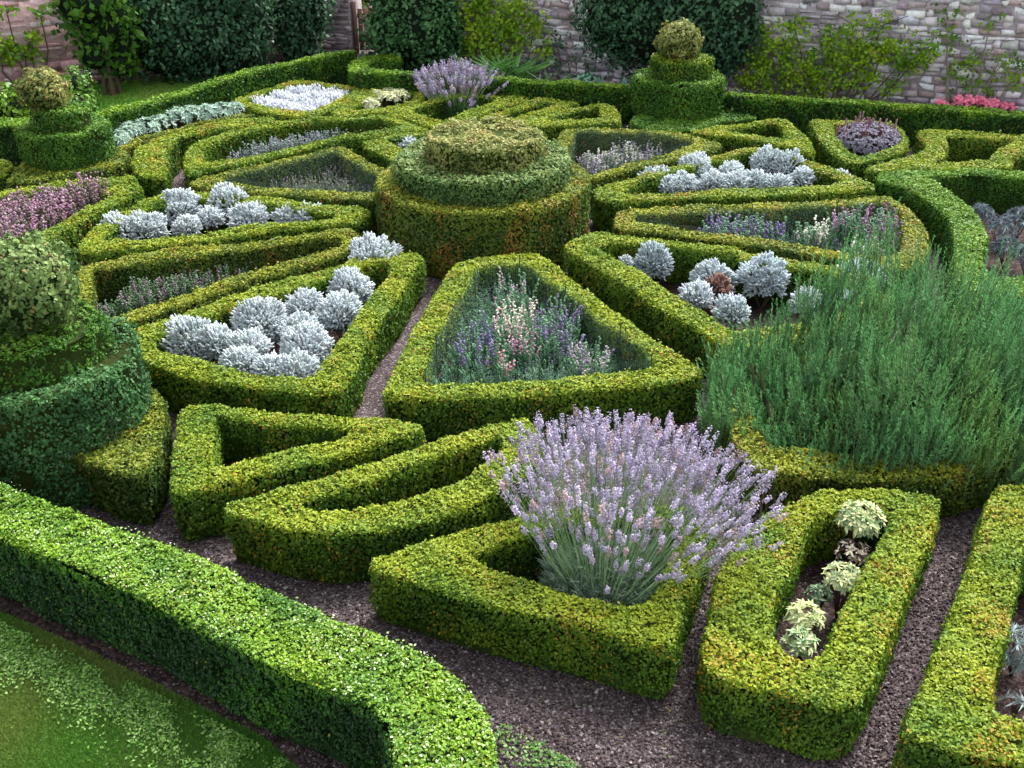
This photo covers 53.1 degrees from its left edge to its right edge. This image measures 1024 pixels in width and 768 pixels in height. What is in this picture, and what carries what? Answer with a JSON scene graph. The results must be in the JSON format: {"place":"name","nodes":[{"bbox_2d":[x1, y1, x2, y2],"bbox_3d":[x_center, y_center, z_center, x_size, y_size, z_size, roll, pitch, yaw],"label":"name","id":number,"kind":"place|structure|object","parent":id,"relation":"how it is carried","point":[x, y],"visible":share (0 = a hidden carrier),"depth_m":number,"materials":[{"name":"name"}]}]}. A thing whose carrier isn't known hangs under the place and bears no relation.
{"place":"outdoors","nodes":[
{"label":"outdoors","id":0,"kind":"place"},
{"bbox_2d":[0,610,296,767],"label":"lawn","id":1,"kind":"structure","parent":0,"point":[84,727],"depth_m":5.32,"materials":[{"name":"green plant"}]},
{"bbox_2d":[0,638,277,767],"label":"hedge clippings","id":2,"kind":"object","parent":1,"relation":"on","point":[129,724],"visible":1,"depth_m":5.40,"materials":[{"name":"green plant"}]},
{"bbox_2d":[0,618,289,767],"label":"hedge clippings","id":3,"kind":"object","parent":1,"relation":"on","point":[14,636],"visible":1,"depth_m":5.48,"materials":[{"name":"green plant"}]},
{"bbox_2d":[89,74,209,112],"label":"grass","id":4,"kind":"structure","parent":0,"point":[135,91],"depth_m":17.17,"materials":[{"name":"green plant"}]},
{"bbox_2d":[18,3,1023,767],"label":"ground","id":5,"kind":"structure","parent":0,"point":[372,403],"depth_m":5.91,"materials":[{"name":"grey gravel"}]},
{"bbox_2d":[0,115,29,166],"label":"boundary hedge","id":6,"kind":"object","parent":5,"relation":"on","point":[9,149],"visible":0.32,"depth_m":13.51,"materials":[{"name":"green plant"}]},
{"bbox_2d":[6,146,131,188],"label":"box hedge","id":7,"kind":"object","parent":5,"relation":"on","point":[117,165],"visible":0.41,"depth_m":12.19,"materials":[{"name":"green plant"}]},
{"bbox_2d":[12,64,117,171],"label":"tiered topiary","id":8,"kind":"object","parent":7,"relation":"on","point":[60,130],"visible":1,"depth_m":12.17,"materials":[{"name":"green plant"}]},
{"bbox_2d":[0,182,145,264],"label":"box hedge","id":9,"kind":"object","parent":5,"relation":"on","point":[73,232],"visible":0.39,"depth_m":10.95,"materials":[{"name":"green plant"}]},
{"bbox_2d":[0,228,153,509],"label":"tiered topiary","id":10,"kind":"object","parent":5,"relation":"on","point":[72,377],"visible":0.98,"depth_m":6.77,"materials":[{"name":"green plant"}]},
{"bbox_2d":[62,65,100,111],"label":"shrub","id":11,"kind":"object","parent":5,"relation":"on","point":[79,89],"visible":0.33,"depth_m":14.46,"materials":[{"name":"green plant"}]},
{"bbox_2d":[71,380,174,525],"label":"box hedge","id":12,"kind":"object","parent":5,"relation":"on","point":[127,474],"visible":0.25,"depth_m":6.86,"materials":[{"name":"green plant"}]},
{"bbox_2d":[0,0,314,93],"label":"pink wall","id":13,"kind":"structure","parent":5,"relation":"on","point":[60,59],"depth_m":17.06,"materials":[{"name":"stone"}]},
{"bbox_2d":[0,4,48,83],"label":"climbing shrub","id":14,"kind":"object","parent":13,"relation":"attached to","point":[11,44],"visible":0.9,"depth_m":16.80,"materials":[{"name":"green plant"}]},
{"bbox_2d":[0,594,340,767],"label":"soil strip","id":15,"kind":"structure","parent":5,"relation":"on","point":[18,609],"depth_m":5.71,"materials":[{"name":"brown soil"}]},
{"bbox_2d":[88,55,286,84],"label":"border soil","id":16,"kind":"structure","parent":5,"relation":"on","point":[279,58],"depth_m":18.28,"materials":[{"name":"brown soil"}]},
{"bbox_2d":[121,0,283,84],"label":"evergreen shrub","id":17,"kind":"object","parent":16,"relation":"on","point":[206,39],"visible":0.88,"depth_m":17.33,"materials":[{"name":"green plant"}]},
{"bbox_2d":[130,115,276,199],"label":"box hedge","id":18,"kind":"object","parent":5,"relation":"on","point":[156,165],"visible":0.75,"depth_m":13.13,"materials":[{"name":"green plant"}]},
{"bbox_2d":[68,227,359,328],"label":"box hedge","id":19,"kind":"object","parent":5,"relation":"on","point":[294,256],"visible":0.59,"depth_m":9.81,"materials":[{"name":"green plant"}]},
{"bbox_2d":[77,190,372,266],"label":"box hedge","id":20,"kind":"object","parent":5,"relation":"on","point":[102,242],"visible":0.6,"depth_m":10.58,"materials":[{"name":"green plant"}]},
{"bbox_2d":[92,50,357,146],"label":"boundary hedge","id":21,"kind":"object","parent":5,"relation":"on","point":[329,67],"visible":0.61,"depth_m":15.78,"materials":[{"name":"green plant"}]},
{"bbox_2d":[0,482,498,767],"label":"boundary hedge","id":22,"kind":"object","parent":5,"relation":"on","point":[252,677],"visible":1,"depth_m":5.28,"materials":[{"name":"green plant"}]},
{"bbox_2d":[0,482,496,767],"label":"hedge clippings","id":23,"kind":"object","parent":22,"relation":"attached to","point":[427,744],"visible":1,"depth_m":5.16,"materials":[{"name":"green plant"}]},
{"bbox_2d":[131,250,427,420],"bbox_3d":[-2.064,-0.542,9.012,2.128,0.476,2.882,5,30,9],"label":"box hedge","id":24,"kind":"object","parent":5,"relation":"on","point":[337,387],"visible":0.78,"depth_m":8.14,"materials":[{"name":"green plant"}]},
{"bbox_2d":[188,146,385,233],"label":"box hedge","id":25,"kind":"object","parent":5,"relation":"on","point":[364,200],"visible":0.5,"depth_m":12.23,"materials":[{"name":"green plant"}]},
{"bbox_2d":[168,402,425,541],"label":"box hedge","id":26,"kind":"object","parent":5,"relation":"on","point":[276,449],"visible":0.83,"depth_m":6.99,"materials":[{"name":"green plant"}]},
{"bbox_2d":[268,0,335,61],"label":"evergreen shrub","id":27,"kind":"object","parent":5,"relation":"on","point":[304,23],"visible":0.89,"depth_m":18.54,"materials":[{"name":"green plant"}]},
{"bbox_2d":[232,77,373,123],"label":"box hedge","id":28,"kind":"object","parent":5,"relation":"on","point":[261,110],"visible":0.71,"depth_m":15.29,"materials":[{"name":"green plant"}]},
{"bbox_2d":[182,114,427,188],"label":"box hedge","id":29,"kind":"object","parent":5,"relation":"on","point":[207,156],"visible":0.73,"depth_m":13.53,"materials":[{"name":"green plant"}]},
{"bbox_2d":[318,0,362,51],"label":"stone pier","id":30,"kind":"structure","parent":5,"relation":"on","point":[343,39],"depth_m":19.71,"materials":[{"name":"grey stone"}]},
{"bbox_2d":[347,230,403,264],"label":"cotton lavender bush","id":31,"kind":"object","parent":5,"relation":"on","point":[368,244],"visible":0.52,"depth_m":9.92,"materials":[{"name":"grey plant"}]},
{"bbox_2d":[329,88,425,118],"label":"box hedge","id":32,"kind":"object","parent":5,"relation":"on","point":[354,108],"visible":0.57,"depth_m":15.25,"materials":[{"name":"green plant"}]},
{"bbox_2d":[221,415,542,583],"bbox_3d":[-0.665,0.802,6.648,2.243,0.462,0.872,-16,33,-26],"label":"box hedge","id":33,"kind":"object","parent":5,"relation":"on","point":[334,529],"visible":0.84,"depth_m":6.42,"materials":[{"name":"green plant"}]},
{"bbox_2d":[354,0,466,72],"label":"evergreen shrub","id":34,"kind":"object","parent":5,"relation":"on","point":[416,34],"visible":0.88,"depth_m":16.98,"materials":[{"name":"green plant"}]},
{"bbox_2d":[361,129,547,168],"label":"box hedge","id":35,"kind":"object","parent":5,"relation":"on","point":[381,152],"visible":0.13,"depth_m":13.06,"materials":[{"name":"green plant"}]},
{"bbox_2d":[384,92,529,130],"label":"box hedge","id":36,"kind":"object","parent":5,"relation":"on","point":[429,114],"visible":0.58,"depth_m":15.12,"materials":[{"name":"green plant"}]},
{"bbox_2d":[373,113,591,278],"bbox_3d":[-0.308,-2.138,10.990,2.347,1.308,2.349,0,29,0],"label":"round tiered hedge","id":37,"kind":"object","parent":5,"relation":"on","point":[449,196],"visible":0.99,"depth_m":10.31,"materials":[{"name":"green plant"}]},
{"bbox_2d":[446,47,557,79],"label":"strap leaved plant","id":38,"kind":"object","parent":5,"relation":"on","point":[517,71],"visible":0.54,"depth_m":16.36,"materials":[{"name":"green plant"}]},
{"bbox_2d":[473,96,579,121],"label":"box hedge","id":39,"kind":"object","parent":5,"relation":"on","point":[533,108],"visible":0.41,"depth_m":15.01,"materials":[{"name":"green plant"}]},
{"bbox_2d":[492,723,579,767],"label":"hedge clippings","id":40,"kind":"object","parent":5,"relation":"on","point":[564,758],"visible":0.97,"depth_m":5.17,"materials":[{"name":"green plant"}]},
{"bbox_2d":[367,504,716,699],"bbox_3d":[0.229,1.075,6.154,1.858,0.471,1.357,11,31,19],"label":"box hedge","id":41,"kind":"object","parent":5,"relation":"on","point":[473,592],"visible":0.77,"depth_m":5.70,"materials":[{"name":"green plant"}]},
{"bbox_2d":[381,252,703,442],"bbox_3d":[0.254,-0.433,8.814,2.484,0.481,2.851,0,29,0],"label":"box hedge","id":42,"kind":"object","parent":5,"relation":"on","point":[663,385],"visible":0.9,"depth_m":7.86,"materials":[{"name":"green plant"}]},
{"bbox_2d":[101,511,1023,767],"bbox_3d":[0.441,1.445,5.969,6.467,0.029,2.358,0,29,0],"label":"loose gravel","id":43,"kind":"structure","parent":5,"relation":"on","point":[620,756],"depth_m":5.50,"materials":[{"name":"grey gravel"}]},
{"bbox_2d":[523,101,621,142],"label":"box hedge","id":44,"kind":"object","parent":5,"relation":"on","point":[555,124],"visible":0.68,"depth_m":14.30,"materials":[{"name":"green plant"}]},
{"bbox_2d":[556,126,722,211],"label":"box hedge","id":45,"kind":"object","parent":5,"relation":"on","point":[602,178],"visible":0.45,"depth_m":13.45,"materials":[{"name":"green plant"}]},
{"bbox_2d":[565,0,769,80],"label":"evergreen shrub","id":46,"kind":"object","parent":5,"relation":"on","point":[626,30],"visible":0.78,"depth_m":15.71,"materials":[{"name":"green plant"}]},
{"bbox_2d":[346,53,1023,146],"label":"boundary hedge","id":47,"kind":"object","parent":5,"relation":"on","point":[376,72],"visible":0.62,"depth_m":14.69,"materials":[{"name":"green plant"}]},
{"bbox_2d":[627,109,756,135],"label":"box hedge","id":48,"kind":"object","parent":5,"relation":"on","point":[643,121],"visible":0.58,"depth_m":14.31,"materials":[{"name":"green plant"}]},
{"bbox_2d":[630,17,727,121],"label":"tiered topiary","id":49,"kind":"object","parent":48,"relation":"on","point":[679,78],"visible":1,"depth_m":14.36,"materials":[{"name":"green plant"}]},
{"bbox_2d":[370,0,1023,111],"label":"garden wall","id":50,"kind":"structure","parent":5,"relation":"on","point":[1006,34],"depth_m":15.30,"materials":[{"name":"stone"}]},
{"bbox_2d":[448,0,555,78],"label":"climbing shrub","id":51,"kind":"object","parent":50,"relation":"attached to","point":[470,44],"visible":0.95,"depth_m":16.92,"materials":[{"name":"green plant"}]},
{"bbox_2d":[731,9,941,102],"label":"climbing shrub","id":52,"kind":"object","parent":50,"relation":"attached to","point":[812,73],"visible":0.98,"depth_m":15.37,"materials":[{"name":"green plant"}]},
{"bbox_2d":[925,3,1023,107],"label":"climbing shrub","id":53,"kind":"object","parent":50,"relation":"attached to","point":[949,71],"visible":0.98,"depth_m":14.79,"materials":[{"name":"green plant"}]},
{"bbox_2d":[562,230,885,386],"bbox_3d":[1.999,-0.918,9.668,2.127,0.484,2.927,-17,33,-27],"label":"box hedge","id":54,"kind":"object","parent":5,"relation":"on","point":[597,268],"visible":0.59,"depth_m":9.57,"materials":[{"name":"green plant"}]},
{"bbox_2d":[591,145,876,234],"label":"box hedge","id":55,"kind":"object","parent":5,"relation":"on","point":[609,201],"visible":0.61,"depth_m":11.56,"materials":[{"name":"green plant"}]},
{"bbox_2d":[690,117,815,164],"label":"box hedge","id":56,"kind":"object","parent":5,"relation":"on","point":[780,134],"visible":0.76,"depth_m":13.55,"materials":[{"name":"green plant"}]},
{"bbox_2d":[611,195,931,305],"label":"box hedge","id":57,"kind":"object","parent":5,"relation":"on","point":[625,222],"visible":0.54,"depth_m":10.79,"materials":[{"name":"green plant"}]},
{"bbox_2d":[694,487,941,760],"bbox_3d":[1.759,1.200,5.929,1.033,0.476,2.224,17,33,27],"label":"box hedge","id":58,"kind":"object","parent":5,"relation":"on","point":[756,687],"visible":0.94,"depth_m":5.45,"materials":[{"name":"green plant"}]},
{"bbox_2d":[807,118,911,181],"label":"box hedge","id":59,"kind":"object","parent":5,"relation":"on","point":[832,152],"visible":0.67,"depth_m":13.09,"materials":[{"name":"green plant"}]},
{"bbox_2d":[719,351,1023,517],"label":"box hedge","id":60,"kind":"object","parent":5,"relation":"on","point":[795,480],"visible":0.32,"depth_m":6.83,"materials":[{"name":"green plant"}]},
{"bbox_2d":[863,127,1023,194],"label":"box hedge","id":61,"kind":"object","parent":5,"relation":"on","point":[932,149],"visible":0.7,"depth_m":13.06,"materials":[{"name":"green plant"}]},
{"bbox_2d":[872,166,1023,337],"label":"box hedge","id":62,"kind":"object","parent":5,"relation":"on","point":[938,202],"visible":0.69,"depth_m":11.44,"materials":[{"name":"green plant"}]},
{"bbox_2d":[889,484,1023,767],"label":"box hedge","id":63,"kind":"object","parent":5,"relation":"on","point":[956,724],"visible":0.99,"depth_m":5.21,"materials":[{"name":"green plant"}]},
{"bbox_2d":[107,154,1023,723],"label":"bed soil","id":64,"kind":"structure","parent":0,"point":[757,312],"depth_m":6.46,"materials":[{"name":"brown soil"}]},
{"bbox_2d":[0,171,109,242],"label":"heather","id":65,"kind":"object","parent":64,"relation":"on","point":[20,214],"visible":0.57,"depth_m":10.92,"materials":[{"name":"pink plant"}]},
{"bbox_2d":[124,209,171,243],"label":"cotton lavender bush","id":66,"kind":"object","parent":64,"relation":"on","point":[144,225],"visible":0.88,"depth_m":10.76,"materials":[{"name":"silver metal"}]},
{"bbox_2d":[160,187,202,228],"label":"cotton lavender bush","id":67,"kind":"object","parent":64,"relation":"on","point":[180,201],"visible":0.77,"depth_m":11.25,"materials":[{"name":"grey plant"}]},
{"bbox_2d":[159,313,210,364],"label":"cotton lavender bush","id":68,"kind":"object","parent":64,"relation":"on","point":[187,339],"visible":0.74,"depth_m":8.42,"materials":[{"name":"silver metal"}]},
{"bbox_2d":[96,258,275,317],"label":"meadow flowers","id":69,"kind":"object","parent":64,"relation":"on","point":[145,293],"visible":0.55,"depth_m":9.65,"materials":[{"name":"green plant"}]},
{"bbox_2d":[197,320,236,364],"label":"cotton lavender bush","id":70,"kind":"object","parent":64,"relation":"on","point":[215,335],"visible":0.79,"depth_m":8.45,"materials":[{"name":"grey plant"}]},
{"bbox_2d":[217,345,260,377],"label":"cotton lavender bush","id":71,"kind":"object","parent":64,"relation":"on","point":[241,358],"visible":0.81,"depth_m":8.18,"materials":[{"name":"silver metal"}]},
{"bbox_2d":[225,200,270,230],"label":"cotton lavender bush","id":72,"kind":"object","parent":64,"relation":"on","point":[251,212],"visible":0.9,"depth_m":11.03,"materials":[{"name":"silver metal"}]},
{"bbox_2d":[228,295,287,345],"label":"cotton lavender bush","id":73,"kind":"object","parent":64,"relation":"on","point":[258,310],"visible":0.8,"depth_m":8.75,"materials":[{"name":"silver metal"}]},
{"bbox_2d":[226,127,346,159],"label":"grey border plant","id":74,"kind":"object","parent":64,"relation":"on","point":[275,145],"visible":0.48,"depth_m":13.72,"materials":[{"name":"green plant"}]},
{"bbox_2d":[272,347,322,383],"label":"cotton lavender bush","id":75,"kind":"object","parent":64,"relation":"on","point":[298,363],"visible":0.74,"depth_m":8.06,"materials":[{"name":"grey plant"}]},
{"bbox_2d":[279,319,334,364],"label":"cotton lavender bush","id":76,"kind":"object","parent":64,"relation":"on","point":[317,340],"visible":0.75,"depth_m":8.37,"materials":[{"name":"grey plant"}]},
{"bbox_2d":[264,163,372,194],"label":"meadow flowers","id":77,"kind":"object","parent":64,"relation":"on","point":[337,182],"visible":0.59,"depth_m":12.48,"materials":[{"name":"purple plant"}]},
{"bbox_2d":[310,288,363,338],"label":"cotton lavender bush","id":78,"kind":"object","parent":64,"relation":"on","point":[336,310],"visible":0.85,"depth_m":8.94,"materials":[{"name":"grey plant"}]},
{"bbox_2d":[326,265,375,303],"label":"cotton lavender bush","id":79,"kind":"object","parent":64,"relation":"on","point":[360,285],"visible":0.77,"depth_m":9.44,"materials":[{"name":"grey plant"}]},
{"bbox_2d":[411,53,508,117],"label":"lavender bush","id":80,"kind":"object","parent":64,"relation":"on","point":[452,68],"visible":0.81,"depth_m":15.48,"materials":[{"name":"purple plant"}]},
{"bbox_2d":[454,310,498,383],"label":"flower clump","id":81,"kind":"object","parent":64,"relation":"on","point":[477,345],"visible":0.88,"depth_m":8.51,"materials":[{"name":"purple plant"}]},
{"bbox_2d":[493,295,537,354],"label":"flower clump","id":82,"kind":"object","parent":64,"relation":"on","point":[522,321],"visible":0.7,"depth_m":8.71,"materials":[{"name":"white plant"}]},
{"bbox_2d":[501,319,540,377],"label":"flower clump","id":83,"kind":"object","parent":64,"relation":"on","point":[523,352],"visible":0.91,"depth_m":8.52,"materials":[{"name":"pink plant"}]},
{"bbox_2d":[433,274,631,389],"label":"meadow flowers","id":84,"kind":"object","parent":64,"relation":"on","point":[484,304],"visible":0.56,"depth_m":8.59,"materials":[{"name":"green plant"}]},
{"bbox_2d":[424,255,652,389],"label":"flowering plants","id":85,"kind":"object","parent":64,"relation":"on","point":[619,335],"visible":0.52,"depth_m":8.54,"materials":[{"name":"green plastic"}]},
{"bbox_2d":[533,293,585,368],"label":"flower clump","id":86,"kind":"object","parent":64,"relation":"on","point":[546,335],"visible":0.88,"depth_m":8.73,"materials":[{"name":"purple plant"}]},
{"bbox_2d":[566,336,614,382],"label":"flower clump","id":87,"kind":"object","parent":64,"relation":"on","point":[578,361],"visible":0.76,"depth_m":8.36,"materials":[{"name":"green plant"}]},
{"bbox_2d":[575,137,667,175],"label":"meadow flowers","id":88,"kind":"object","parent":64,"relation":"on","point":[616,157],"visible":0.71,"depth_m":13.24,"materials":[{"name":"white plant"}]},
{"bbox_2d":[483,404,788,612],"bbox_3d":[0.714,0.707,6.082,1.774,1.171,1.700,0,29,0],"label":"lavender bush","id":89,"kind":"object","parent":64,"relation":"on","point":[620,566],"visible":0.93,"depth_m":5.91,"materials":[{"name":"purple plant"}]},
{"bbox_2d":[633,240,673,285],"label":"cotton lavender bush","id":90,"kind":"object","parent":64,"relation":"on","point":[649,260],"visible":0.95,"depth_m":9.92,"materials":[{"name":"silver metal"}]},
{"bbox_2d":[678,277,714,311],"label":"cotton lavender bush","id":91,"kind":"object","parent":64,"relation":"on","point":[700,292],"visible":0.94,"depth_m":9.26,"materials":[{"name":"grey plant"}]},
{"bbox_2d":[711,292,750,332],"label":"cotton lavender bush","id":92,"kind":"object","parent":64,"relation":"on","point":[733,309],"visible":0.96,"depth_m":8.99,"materials":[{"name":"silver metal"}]},
{"bbox_2d":[697,208,786,244],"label":"flower clump","id":93,"kind":"object","parent":64,"relation":"on","point":[762,229],"visible":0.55,"depth_m":10.78,"materials":[{"name":"purple plant"}]},
{"bbox_2d":[735,250,791,306],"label":"cotton lavender bush","id":94,"kind":"object","parent":64,"relation":"on","point":[768,281],"visible":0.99,"depth_m":9.59,"materials":[{"name":"white plant"}]},
{"bbox_2d":[780,624,820,661],"bbox_3d":[1.564,1.466,5.601,0.223,0.334,0.218,0,29,0],"label":"variegated sage","id":95,"kind":"object","parent":64,"relation":"on","point":[800,646],"visible":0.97,"depth_m":5.51,"materials":[{"name":"green plant"}]},
{"bbox_2d":[784,599,825,639],"bbox_3d":[1.620,1.374,5.712,0.244,0.385,0.222,0,29,0],"label":"variegated sage","id":96,"kind":"object","parent":64,"relation":"on","point":[810,620],"visible":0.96,"depth_m":5.61,"materials":[{"name":"green plant"}]},
{"bbox_2d":[821,561,863,618],"bbox_3d":[1.911,1.220,5.976,0.256,0.393,0.273,0,29,0],"label":"variegated sage","id":97,"kind":"object","parent":64,"relation":"on","point":[835,578],"visible":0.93,"depth_m":5.88,"materials":[{"name":"green plant"}]},
{"bbox_2d":[824,202,871,250],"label":"flower clump","id":98,"kind":"object","parent":64,"relation":"on","point":[842,224],"visible":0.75,"depth_m":10.84,"materials":[{"name":"green plant"}]},
{"bbox_2d":[696,197,1023,500],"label":"rosemary bush","id":99,"kind":"object","parent":64,"relation":"on","point":[913,398],"visible":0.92,"depth_m":7.23,"materials":[{"name":"green plant"}]},
{"bbox_2d":[834,498,887,562],"bbox_3d":[2.147,0.941,6.400,0.328,0.462,0.340,0,29,0],"label":"variegated sage","id":100,"kind":"object","parent":64,"relation":"on","point":[853,515],"visible":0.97,"depth_m":6.26,"materials":[{"name":"green plant"}]},
{"bbox_2d":[835,111,902,154],"bbox_3d":[4.710,-3.218,13.525,0.897,0.688,0.891,0,29,0],"label":"purple sage","id":101,"kind":"object","parent":64,"relation":"on","point":[870,126],"visible":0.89,"depth_m":13.33,"materials":[{"name":"purple plant"}]},
{"label":"lawn","id":102,"kind":"structure","parent":0,"visible":0},
{"bbox_2d":[35,0,152,95],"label":"fig bush","id":103,"kind":"object","parent":102,"relation":"on","point":[109,39],"visible":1,"depth_m":16.43,"materials":[{"name":"green plant"}]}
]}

